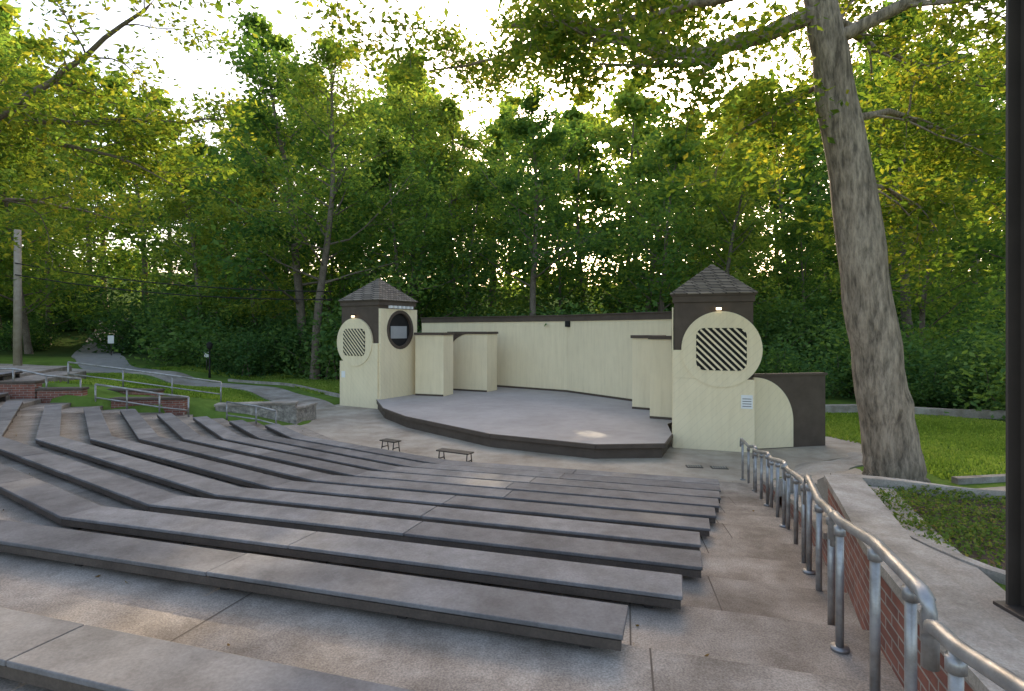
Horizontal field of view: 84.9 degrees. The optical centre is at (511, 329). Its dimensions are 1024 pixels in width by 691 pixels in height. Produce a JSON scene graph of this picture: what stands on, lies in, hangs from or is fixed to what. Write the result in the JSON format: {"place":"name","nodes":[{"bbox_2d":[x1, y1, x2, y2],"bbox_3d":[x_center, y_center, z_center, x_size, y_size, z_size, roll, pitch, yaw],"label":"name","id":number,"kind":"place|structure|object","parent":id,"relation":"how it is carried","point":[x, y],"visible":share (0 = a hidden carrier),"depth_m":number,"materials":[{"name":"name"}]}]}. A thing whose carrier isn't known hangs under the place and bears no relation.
{"place":"outdoors","nodes":[
{"label":"outdoors","id":0,"kind":"place"},
{"bbox_2d":[0,364,155,372],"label":"concrete path","id":1,"kind":"structure","parent":0,"point":[86,370],"depth_m":29.63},
{"bbox_2d":[71,320,154,372],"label":"asphalt path","id":2,"kind":"structure","parent":0,"point":[98,357],"depth_m":32.69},
{"bbox_2d":[151,364,303,379],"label":"grass","id":3,"kind":"structure","parent":0,"point":[204,370],"depth_m":31.16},
{"bbox_2d":[121,370,334,408],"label":"concrete path","id":4,"kind":"structure","parent":0,"point":[272,393],"depth_m":25.55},
{"bbox_2d":[337,278,417,408],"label":"stage tower","id":5,"kind":"structure","parent":0,"point":[376,340],"depth_m":21.55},
{"bbox_2d":[0,272,1005,590],"bbox_3d":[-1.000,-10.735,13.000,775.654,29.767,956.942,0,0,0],"label":"ground","id":6,"kind":"structure","parent":0,"point":[62,352],"depth_m":24.74,"materials":[{"name":"green plant"}]},
{"bbox_2d":[0,383,41,398],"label":"wall","id":7,"kind":"structure","parent":6,"relation":"on","point":[21,391],"depth_m":15.81,"materials":[{"name":"brick"}]},
{"bbox_2d":[0,380,43,383],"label":"coping","id":8,"kind":"object","parent":7,"relation":"on","point":[23,382],"visible":1,"depth_m":15.79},
{"bbox_2d":[0,368,81,387],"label":"handrail","id":9,"kind":"object","parent":7,"relation":"on","point":[22,370],"visible":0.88,"depth_m":15.98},
{"bbox_2d":[37,389,87,402],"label":"wall","id":10,"kind":"structure","parent":6,"relation":"on","point":[45,396],"depth_m":15.91,"materials":[{"name":"brick"}]},
{"bbox_2d":[35,387,88,390],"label":"coping","id":11,"kind":"object","parent":10,"relation":"on","point":[59,388],"visible":0.94,"depth_m":15.91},
{"bbox_2d":[108,336,113,354],"bbox_3d":[-25.400,1.050,35.490,0.380,1.400,0.080,0,0,0],"label":"park sign","id":12,"kind":"object","parent":6,"relation":"on","point":[111,339],"visible":0.93,"depth_m":35.45,"materials":[{"name":"metal"}]},
{"bbox_2d":[117,391,163,395],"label":"wall","id":13,"kind":"structure","parent":6,"relation":"on","point":[137,393],"depth_m":17.27,"materials":[{"name":"concrete"}]},
{"bbox_2d":[107,388,164,391],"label":"coping","id":14,"kind":"object","parent":13,"relation":"on","point":[144,389],"visible":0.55,"depth_m":17.28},
{"bbox_2d":[67,361,221,401],"bbox_3d":[-11.854,1.686,17.960,5.383,1.327,0.135,0,0,6],"label":"handrail","id":15,"kind":"object","parent":6,"relation":"on","point":[123,380],"visible":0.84,"depth_m":17.89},
{"bbox_2d":[111,399,187,415],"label":"wall","id":16,"kind":"structure","parent":6,"relation":"on","point":[180,404],"depth_m":16.32,"materials":[{"name":"brick"}]},
{"bbox_2d":[109,396,189,400],"bbox_3d":[-10.611,2.004,16.415,2.066,0.068,0.360,0,0,-4],"label":"coping","id":17,"kind":"object","parent":16,"relation":"on","point":[152,398],"visible":0.85,"depth_m":16.29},
{"bbox_2d":[49,372,263,401],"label":"grass","id":18,"kind":"structure","parent":6,"relation":"on","point":[232,395],"depth_m":21.93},
{"bbox_2d":[13,229,331,365],"bbox_3d":[-16.978,-1.435,27.347,17.938,7.500,0.375,0,0,11],"label":"utility pole","id":19,"kind":"object","parent":6,"relation":"on","point":[17,317],"visible":0.93,"depth_m":28.84,"materials":[{"name":"grey wood"}]},
{"bbox_2d":[120,142,272,329],"bbox_3d":[-20.226,-4.688,35.914,8.764,14.283,7.757,0,0,33],"label":"young tree","id":20,"kind":"object","parent":6,"relation":"on","point":[177,202],"visible":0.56,"depth_m":35.12,"materials":[{"name":"green plant"}]},
{"bbox_2d":[206,342,212,377],"bbox_3d":[-16.200,1.631,30.000,0.332,2.020,0.338,0,0,0],"label":"street lamp","id":21,"kind":"object","parent":6,"relation":"on","point":[209,345],"visible":0.92,"depth_m":29.96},
{"bbox_2d":[0,0,464,281],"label":"maple tree","id":22,"kind":"object","parent":6,"relation":"on","point":[31,96],"visible":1,"depth_m":11.82,"materials":[{"name":"green plant"}]},
{"bbox_2d":[178,311,287,373],"bbox_3d":[-15.582,1.048,32.049,5.860,4.203,5.746,0,0,0],"label":"shrub","id":23,"kind":"object","parent":6,"relation":"on","point":[223,341],"visible":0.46,"depth_m":31.39,"materials":[{"name":"green plant"}]},
{"bbox_2d":[190,312,293,378],"bbox_3d":[-15.353,1.163,31.877,6.033,4.437,6.088,0,0,0],"label":"shrub","id":24,"kind":"object","parent":6,"relation":"on","point":[245,368],"visible":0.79,"depth_m":31.07,"materials":[{"name":"green plant"}]},
{"bbox_2d":[228,379,339,397],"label":"kerb","id":25,"kind":"structure","parent":6,"relation":"on","point":[287,384],"depth_m":27.48,"materials":[{"name":"concrete"}]},
{"bbox_2d":[232,378,339,393],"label":"grass","id":26,"kind":"structure","parent":6,"relation":"on","point":[332,385],"depth_m":28.26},
{"bbox_2d":[195,12,467,379],"bbox_3d":[-9.892,-6.311,30.505,13.282,18.885,11.845,0,0,26],"label":"maple tree","id":27,"kind":"object","parent":6,"relation":"on","point":[325,61],"visible":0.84,"depth_m":29.80,"materials":[{"name":"green plant"}]},
{"bbox_2d":[295,128,495,331],"bbox_3d":[-6.346,-4.054,31.915,10.787,14.428,10.864,0,0,0],"label":"young tree","id":28,"kind":"object","parent":6,"relation":"on","point":[382,175],"visible":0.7,"depth_m":32.03,"materials":[{"name":"green plant"}]},
{"bbox_2d":[0,366,917,690],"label":"amphitheater terraces","id":29,"kind":"object","parent":6,"relation":"on","point":[750,614],"visible":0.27,"depth_m":3.39,"materials":[{"name":"concrete"}]},
{"bbox_2d":[94,383,188,416],"bbox_3d":[-10.599,2.036,16.033,2.652,1.027,0.090,0,0,-2],"label":"handrail","id":30,"kind":"object","parent":29,"relation":"on","point":[126,389],"visible":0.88,"depth_m":16.00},
{"bbox_2d":[0,371,413,690],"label":"amphitheater bench","id":31,"kind":"object","parent":29,"relation":"on","point":[54,654],"visible":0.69,"depth_m":2.50,"materials":[{"name":"concrete"}]},
{"bbox_2d":[226,401,276,423],"bbox_3d":[-7.485,2.486,16.159,1.696,0.827,0.175,0,0,14],"label":"handrail","id":32,"kind":"object","parent":29,"relation":"on","point":[255,406],"visible":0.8,"depth_m":16.18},
{"bbox_2d":[0,520,627,650],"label":"amphitheater bench","id":33,"kind":"object","parent":29,"relation":"on","point":[584,623],"visible":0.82,"depth_m":3.53,"materials":[{"name":"concrete"}]},
{"bbox_2d":[0,392,682,608],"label":"amphitheater bench","id":34,"kind":"object","parent":29,"relation":"on","point":[648,589],"visible":0.94,"depth_m":4.38,"materials":[{"name":"concrete"}]},
{"bbox_2d":[0,401,702,577],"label":"amphitheater bench","id":35,"kind":"object","parent":29,"relation":"on","point":[682,562],"visible":0.97,"depth_m":5.26,"materials":[{"name":"concrete"}]},
{"bbox_2d":[35,404,700,550],"bbox_3d":[-5.526,2.059,9.143,16.566,0.262,1.989,0,0,34],"label":"amphitheater bench","id":36,"kind":"object","parent":29,"relation":"on","point":[48,434],"visible":0.93,"depth_m":6.16,"materials":[{"name":"concrete"}]},
{"bbox_2d":[83,407,710,536],"bbox_3d":[-4.945,2.170,9.659,15.954,0.261,1.927,0,0,34],"label":"amphitheater bench","id":37,"kind":"object","parent":29,"relation":"on","point":[99,433],"visible":0.91,"depth_m":6.98,"materials":[{"name":"concrete"}]},
{"bbox_2d":[120,409,715,522],"bbox_3d":[-4.472,2.279,10.265,15.582,0.262,1.911,0,0,34],"label":"amphitheater bench","id":38,"kind":"object","parent":29,"relation":"on","point":[143,431],"visible":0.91,"depth_m":7.79,"materials":[{"name":"concrete"}]},
{"bbox_2d":[157,413,719,511],"bbox_3d":[-3.789,2.389,10.657,14.606,0.261,1.826,0,0,33],"label":"amphitheater bench","id":39,"kind":"object","parent":29,"relation":"on","point":[179,428],"visible":0.78,"depth_m":8.60,"materials":[{"name":"concrete"}]},
{"bbox_2d":[193,416,720,502],"bbox_3d":[-3.150,2.498,11.095,13.718,0.263,1.741,0,0,32],"label":"amphitheater bench","id":40,"kind":"object","parent":29,"relation":"on","point":[216,429],"visible":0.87,"depth_m":9.38,"materials":[{"name":"concrete"}]},
{"bbox_2d":[229,420,720,491],"bbox_3d":[-2.502,2.609,11.528,12.779,0.262,1.640,0,0,31],"label":"amphitheater bench","id":41,"kind":"object","parent":29,"relation":"on","point":[251,430],"visible":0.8,"depth_m":10.09,"materials":[{"name":"concrete"}]},
{"bbox_2d":[265,424,719,485],"bbox_3d":[-1.859,2.719,11.969,11.824,0.262,1.524,0,0,30],"label":"amphitheater bench","id":42,"kind":"object","parent":29,"relation":"on","point":[283,431],"visible":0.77,"depth_m":10.87,"materials":[{"name":"concrete"}]},
{"bbox_2d":[752,448,770,505],"bbox_3d":[3.964,2.317,8.906,0.104,1.027,1.572,0,0,16],"label":"handrail","id":43,"kind":"object","parent":29,"relation":"on","point":[761,454],"visible":0.8,"depth_m":8.89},
{"bbox_2d":[768,455,787,527],"bbox_3d":[3.498,2.096,7.380,0.103,1.027,1.573,0,0,18],"label":"handrail","id":44,"kind":"object","parent":29,"relation":"on","point":[777,461],"visible":0.75,"depth_m":7.36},
{"bbox_2d":[784,465,805,563],"bbox_3d":[2.927,1.876,5.780,0.105,1.027,1.776,0,0,21],"label":"handrail","id":45,"kind":"object","parent":29,"relation":"on","point":[789,472],"visible":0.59,"depth_m":5.76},
{"bbox_2d":[803,474,834,625],"bbox_3d":[2.289,1.601,4.175,0.103,0.917,1.629,0,0,22],"label":"handrail","id":46,"kind":"object","parent":29,"relation":"on","point":[810,490],"visible":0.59,"depth_m":4.18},
{"bbox_2d":[828,510,937,690],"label":"handrail","id":47,"kind":"object","parent":29,"relation":"on","point":[915,590],"visible":0.96,"depth_m":2.58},
{"bbox_2d":[921,619,1023,690],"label":"handrail","id":48,"kind":"object","parent":29,"relation":"on","point":[960,656],"visible":1,"depth_m":1.80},
{"bbox_2d":[0,0,1005,374],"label":"distant forest","id":49,"kind":"object","parent":6,"relation":"on","point":[512,228],"visible":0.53,"depth_m":36.60,"materials":[{"name":"green plant"}]},
{"bbox_2d":[0,245,1005,419],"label":"understory shrubs","id":50,"kind":"object","parent":6,"relation":"on","point":[967,373],"visible":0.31,"depth_m":32.10,"materials":[{"name":"green plant"}]},
{"bbox_2d":[376,387,672,458],"bbox_3d":[-0.925,2.925,21.360,8.794,0.650,19.121,0,0,-34],"label":"stage","id":51,"kind":"object","parent":6,"relation":"on","point":[565,423],"visible":0.83,"depth_m":16.09,"materials":[{"name":"concrete"}]},
{"bbox_2d":[415,394,442,395],"bbox_3d":[-3.267,2.564,22.093,1.236,0.068,0.010,0,0,19],"label":"skirting","id":52,"kind":"object","parent":51,"relation":"on","point":[429,394],"visible":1,"depth_m":22.08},
{"bbox_2d":[415,335,452,395],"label":"stage wing wall","id":53,"kind":"structure","parent":51,"relation":"on","point":[433,364],"depth_m":22.12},
{"bbox_2d":[414,332,454,334],"bbox_3d":[-3.119,0.149,22.526,1.316,0.098,1.000,0,0,19],"label":"cap","id":54,"kind":"object","parent":53,"relation":"on","point":[434,333],"visible":1,"depth_m":22.21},
{"bbox_2d":[453,389,486,391],"bbox_3d":[-1.903,2.564,23.869,1.901,0.068,0.010,0,0,27],"label":"skirting","id":55,"kind":"object","parent":51,"relation":"on","point":[471,390],"visible":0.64,"depth_m":23.82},
{"bbox_2d":[453,334,496,391],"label":"stage wing wall","id":56,"kind":"structure","parent":51,"relation":"on","point":[474,361],"depth_m":23.81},
{"bbox_2d":[453,334,463,341],"bbox_3d":[-2.324,0.670,24.068,0.970,1.000,0.026,0,0,27],"label":"dark spandrel","id":57,"kind":"object","parent":56,"relation":"attached to","point":[455,336],"visible":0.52,"depth_m":24.11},
{"bbox_2d":[455,332,497,333],"bbox_3d":[-1.699,0.119,24.277,1.981,0.098,1.000,0,0,27],"label":"cap","id":58,"kind":"object","parent":56,"relation":"on","point":[476,332],"visible":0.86,"depth_m":23.75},
{"bbox_2d":[422,321,566,389],"bbox_3d":[-1.106,1.113,26.085,8.551,2.967,0.150,0,0,36],"label":"panel","id":59,"kind":"object","parent":51,"relation":"on","point":[532,354],"visible":0.43,"depth_m":24.68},
{"bbox_2d":[421,316,565,322],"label":"cap fascia","id":60,"kind":"structure","parent":59,"relation":"on","point":[503,319],"depth_m":25.65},
{"bbox_2d":[421,315,564,317],"bbox_3d":[-1.089,-0.614,26.067,8.601,0.043,0.320,0,0,36],"label":"cap drip","id":61,"kind":"object","parent":60,"relation":"on","point":[494,316],"visible":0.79,"depth_m":25.62},
{"bbox_2d":[497,385,565,391],"bbox_3d":[-1.157,2.559,26.016,8.551,0.078,0.018,0,0,36],"label":"skirting","id":62,"kind":"object","parent":51,"relation":"on","point":[531,388],"visible":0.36,"depth_m":24.53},
{"bbox_2d":[566,390,631,400],"bbox_3d":[4.091,2.559,20.844,0.018,0.078,6.407,0,0,-34],"label":"skirting","id":63,"kind":"object","parent":51,"relation":"on","point":[612,397],"visible":0.64,"depth_m":21.83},
{"bbox_2d":[567,319,671,398],"bbox_3d":[4.162,1.113,20.892,0.150,2.967,6.407,0,0,-34],"label":"panel","id":64,"kind":"object","parent":51,"relation":"on","point":[599,357],"visible":0.5,"depth_m":21.63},
{"bbox_2d":[565,321,569,326],"bbox_3d":[2.318,-0.250,23.356,0.220,0.240,0.100,0,0,36],"label":"speaker bracket","id":65,"kind":"object","parent":64,"relation":"attached to","point":[567,323],"visible":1,"depth_m":23.30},
{"bbox_2d":[566,313,671,320],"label":"cap fascia","id":66,"kind":"structure","parent":64,"relation":"on","point":[645,316],"depth_m":20.82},
{"bbox_2d":[565,311,671,315],"bbox_3d":[4.172,-0.614,20.869,0.320,0.043,6.457,0,0,-34],"label":"cap drip","id":67,"kind":"object","parent":66,"relation":"on","point":[621,313],"visible":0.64,"depth_m":20.69},
{"bbox_2d":[632,407,649,409],"bbox_3d":[4.356,2.564,18.244,0.926,0.068,0.010,0,0,33],"label":"skirting","id":68,"kind":"object","parent":51,"relation":"on","point":[642,408],"visible":0.64,"depth_m":18.32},
{"bbox_2d":[632,338,649,407],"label":"stage wing wall","id":69,"kind":"structure","parent":51,"relation":"on","point":[640,372],"depth_m":18.33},
{"bbox_2d":[630,335,665,337],"bbox_3d":[4.495,0.219,18.460,1.006,0.098,0.600,0,0,33],"label":"cap","id":70,"kind":"object","parent":69,"relation":"on","point":[638,336],"visible":0.64,"depth_m":18.28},
{"bbox_2d":[650,416,671,419],"bbox_3d":[4.402,2.564,16.294,0.798,0.068,0.010,0,0,30],"label":"skirting","id":71,"kind":"object","parent":51,"relation":"on","point":[657,417],"visible":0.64,"depth_m":16.32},
{"bbox_2d":[650,339,671,417],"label":"stage wing wall","id":72,"kind":"structure","parent":51,"relation":"on","point":[660,377],"depth_m":16.33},
{"bbox_2d":[648,336,671,338],"bbox_3d":[4.530,0.219,16.516,0.878,0.098,0.600,0,0,30],"label":"cap","id":73,"kind":"object","parent":72,"relation":"on","point":[659,337],"visible":0.57,"depth_m":16.30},
{"bbox_2d":[535,286,608,325],"bbox_3d":[4.233,0.865,28.009,8.252,6.071,8.328,0,0,0],"label":"shrub","id":74,"kind":"object","parent":6,"relation":"on","point":[563,310],"visible":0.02,"depth_m":27.30,"materials":[{"name":"green plant"}]},
{"bbox_2d":[612,283,764,370],"bbox_3d":[7.815,0.856,26.419,8.260,6.071,8.334,0,0,0],"label":"shrub","id":75,"kind":"object","parent":6,"relation":"on","point":[654,303],"visible":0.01,"depth_m":25.70,"materials":[{"name":"green plant"}]},
{"bbox_2d":[407,0,1005,482],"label":"oak tree","id":76,"kind":"object","parent":6,"relation":"on","point":[883,396],"visible":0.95,"depth_m":8.83,"materials":[{"name":"green plant"}]},
{"bbox_2d":[666,310,828,390],"bbox_3d":[9.029,1.190,23.683,6.951,5.137,7.019,0,0,0],"label":"shrub","id":77,"kind":"object","parent":6,"relation":"on","point":[764,366],"visible":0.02,"depth_m":23.05,"materials":[{"name":"green plant"}]},
{"bbox_2d":[754,324,852,398],"bbox_3d":[10.725,1.630,22.599,5.046,3.736,5.012,0,0,-44],"label":"shrub","id":78,"kind":"object","parent":6,"relation":"on","point":[785,362],"visible":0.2,"depth_m":21.48,"materials":[{"name":"green plant"}]},
{"bbox_2d":[763,484,975,690],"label":"brick retaining wall","id":79,"kind":"structure","parent":6,"relation":"on","point":[856,574],"depth_m":3.16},
{"bbox_2d":[763,480,775,487],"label":"coping","id":80,"kind":"object","parent":79,"relation":"on","point":[764,482],"visible":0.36,"depth_m":9.55,"materials":[{"name":"concrete"}]},
{"bbox_2d":[790,493,814,503],"bbox_3d":[3.906,2.291,7.643,0.297,0.210,1.074,0,0,18],"label":"coping","id":81,"kind":"object","parent":79,"relation":"on","point":[792,498],"visible":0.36,"depth_m":7.38,"materials":[{"name":"concrete"}]},
{"bbox_2d":[793,501,824,512],"bbox_3d":[3.588,2.136,6.692,0.296,0.210,1.078,0,0,19],"label":"coping","id":82,"kind":"object","parent":79,"relation":"on","point":[799,505],"visible":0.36,"depth_m":6.75,"materials":[{"name":"concrete"}]},
{"bbox_2d":[812,513,826,538],"bbox_3d":[3.199,1.964,5.638,0.295,0.247,1.326,0,0,21],"label":"coping","id":83,"kind":"object","parent":79,"relation":"on","point":[824,529],"visible":0.21,"depth_m":5.61,"materials":[{"name":"concrete"}]},
{"bbox_2d":[824,474,879,503],"bbox_3d":[2.831,1.333,4.697,0.295,0.056,0.834,0,0,22],"label":"coping","id":84,"kind":"object","parent":79,"relation":"on","point":[848,486],"visible":0.86,"depth_m":4.66,"materials":[{"name":"concrete"}]},
{"bbox_2d":[838,497,916,550],"bbox_3d":[2.498,1.333,3.881,0.295,0.056,1.087,0,0,23],"label":"coping","id":85,"kind":"object","parent":79,"relation":"on","point":[876,518],"visible":0.79,"depth_m":3.86,"materials":[{"name":"concrete"}]},
{"bbox_2d":[863,543,1004,628],"bbox_3d":[2.154,1.333,2.939,0.301,0.056,1.053,0,0,18],"label":"coping","id":86,"kind":"object","parent":79,"relation":"on","point":[956,604],"visible":0.64,"depth_m":2.82,"materials":[{"name":"concrete"}]},
{"bbox_2d":[940,626,1023,690],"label":"coping","id":87,"kind":"object","parent":79,"relation":"on","point":[1004,648],"visible":0.6,"depth_m":2.29,"materials":[{"name":"concrete"}]},
{"bbox_2d":[825,412,1005,479],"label":"grass","id":88,"kind":"structure","parent":6,"relation":"on","point":[992,441],"depth_m":13.21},
{"bbox_2d":[825,404,1005,418],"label":"kerb","id":89,"kind":"structure","parent":6,"relation":"on","point":[963,413],"depth_m":17.56,"materials":[{"name":"concrete"}]},
{"bbox_2d":[830,473,1005,500],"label":"kerb","id":90,"kind":"structure","parent":6,"relation":"on","point":[876,481],"depth_m":4.92,"materials":[{"name":"concrete"}]},
{"bbox_2d":[902,493,1005,569],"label":"planter soil","id":91,"kind":"structure","parent":6,"relation":"on","point":[983,556],"depth_m":4.09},
{"bbox_2d":[868,485,1005,568],"bbox_3d":[5.446,1.446,3.473,5.554,0.263,2.125,0,0,12],"label":"ivy groundcover","id":92,"kind":"object","parent":91,"relation":"on","point":[926,520],"visible":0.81,"depth_m":4.12,"materials":[{"name":"plant"}]},
{"bbox_2d":[904,528,1005,584],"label":"kerb","id":93,"kind":"structure","parent":6,"relation":"on","point":[995,574],"depth_m":3.27,"materials":[{"name":"concrete"}]},
{"bbox_2d":[951,474,1005,484],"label":"kerb","id":94,"kind":"structure","parent":6,"relation":"on","point":[979,479],"depth_m":8.27,"materials":[{"name":"concrete"}]},
{"bbox_2d":[7,0,1005,285],"label":"sky","id":95,"kind":"structure","parent":0,"point":[191,73],"materials":[{"name":"white"}]},
{"bbox_2d":[300,404,861,483],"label":"plaza pavement","id":96,"kind":"structure","parent":0,"point":[371,427],"depth_m":13.38,"materials":[{"name":"concrete"}]},
{"bbox_2d":[215,404,296,423],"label":"wall","id":97,"kind":"structure","parent":96,"relation":"on","point":[285,413],"depth_m":17.14,"materials":[{"name":"stone"}]},
{"bbox_2d":[214,400,297,406],"bbox_3d":[-7.844,2.264,17.245,2.316,0.068,0.480,0,0,-13],"label":"coping","id":98,"kind":"object","parent":97,"relation":"on","point":[222,404],"visible":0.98,"depth_m":17.18,"materials":[{"name":"concrete"}]},
{"bbox_2d":[295,405,315,423],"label":"wall","id":99,"kind":"structure","parent":96,"relation":"on","point":[305,414],"depth_m":17.87,"materials":[{"name":"stone"}]},
{"bbox_2d":[293,402,317,409],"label":"coping","id":100,"kind":"object","parent":99,"relation":"on","point":[302,405],"visible":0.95,"depth_m":18.04,"materials":[{"name":"concrete"}]},
{"bbox_2d":[3,407,753,655],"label":"fallen leaves","id":101,"kind":"object","parent":96,"relation":"on","point":[228,644],"visible":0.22,"depth_m":3.83,"materials":[{"name":"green plant"}]},
{"bbox_2d":[379,438,400,451],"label":"bench","id":102,"kind":"object","parent":96,"relation":"on","point":[387,440],"visible":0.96,"depth_m":13.55,"materials":[{"name":"brown wood"}]},
{"bbox_2d":[436,448,473,461],"bbox_3d":[-1.250,2.801,12.300,0.850,0.302,0.259,0,0,29],"label":"bench","id":103,"kind":"object","parent":96,"relation":"on","point":[455,451],"visible":0.88,"depth_m":12.22,"materials":[{"name":"brown wood"}]},
{"bbox_2d":[686,465,702,467],"bbox_3d":[3.936,2.942,12.094,0.340,0.016,0.242,0,0,9],"label":"drain grate","id":104,"kind":"object","parent":96,"relation":"on","point":[693,466],"visible":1,"depth_m":12.07,"materials":[{"name":"metal"}]},
{"bbox_2d":[710,466,727,468],"bbox_3d":[4.436,2.942,11.994,0.340,0.016,0.242,0,0,9],"label":"drain grate","id":105,"kind":"object","parent":96,"relation":"on","point":[718,467],"visible":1,"depth_m":11.96,"materials":[{"name":"metal"}]},
{"bbox_2d":[740,438,757,490],"bbox_3d":[4.411,2.486,10.451,0.105,0.927,1.575,0,0,13],"label":"handrail","id":106,"kind":"object","parent":96,"relation":"on","point":[742,441],"visible":0.84,"depth_m":10.45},
{"bbox_2d":[752,372,827,448],"bbox_3d":[6.984,2.045,14.128,2.140,1.910,0.200,0,0,-12],"label":"stage side screen","id":107,"kind":"object","parent":96,"relation":"on","point":[789,409],"visible":0.86,"depth_m":14.04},
{"bbox_2d":[670,264,762,452],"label":"stage tower","id":108,"kind":"structure","parent":0,"point":[717,349],"depth_m":13.75,"materials":[{"name":"paint"}]},
{"bbox_2d":[774,452,862,502],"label":"concrete path","id":109,"kind":"structure","parent":0,"point":[846,465],"depth_m":11.50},
{"bbox_2d":[817,477,827,502],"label":"concrete path","id":110,"kind":"structure","parent":0,"point":[822,487],"depth_m":5.99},
{"bbox_2d":[798,475,1005,498],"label":"concrete path","id":111,"kind":"structure","parent":0,"point":[816,478],"depth_m":7.65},
{"bbox_2d":[869,486,1005,602],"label":"concrete path","id":112,"kind":"structure","parent":0,"point":[975,583],"depth_m":3.17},
{"bbox_2d":[977,601,1023,644],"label":"concrete path","id":113,"kind":"structure","parent":0,"point":[1011,624],"depth_m":2.61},
{"bbox_2d":[993,601,1023,620],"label":"base plate","id":114,"kind":"object","parent":113,"relation":"on","point":[1017,611],"visible":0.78,"depth_m":2.69,"materials":[{"name":"brown metal"}]},
{"bbox_2d":[1006,0,1020,604],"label":"steel light column","id":115,"kind":"structure","parent":114,"relation":"on","point":[1013,302],"depth_m":2.73,"materials":[{"name":"brown metal"}]},
{"bbox_2d":[1021,0,1023,606],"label":"web","id":116,"kind":"object","parent":115,"relation":"attached to","point":[1022,302],"visible":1,"depth_m":2.71,"materials":[{"name":"brown metal"}]}
]}

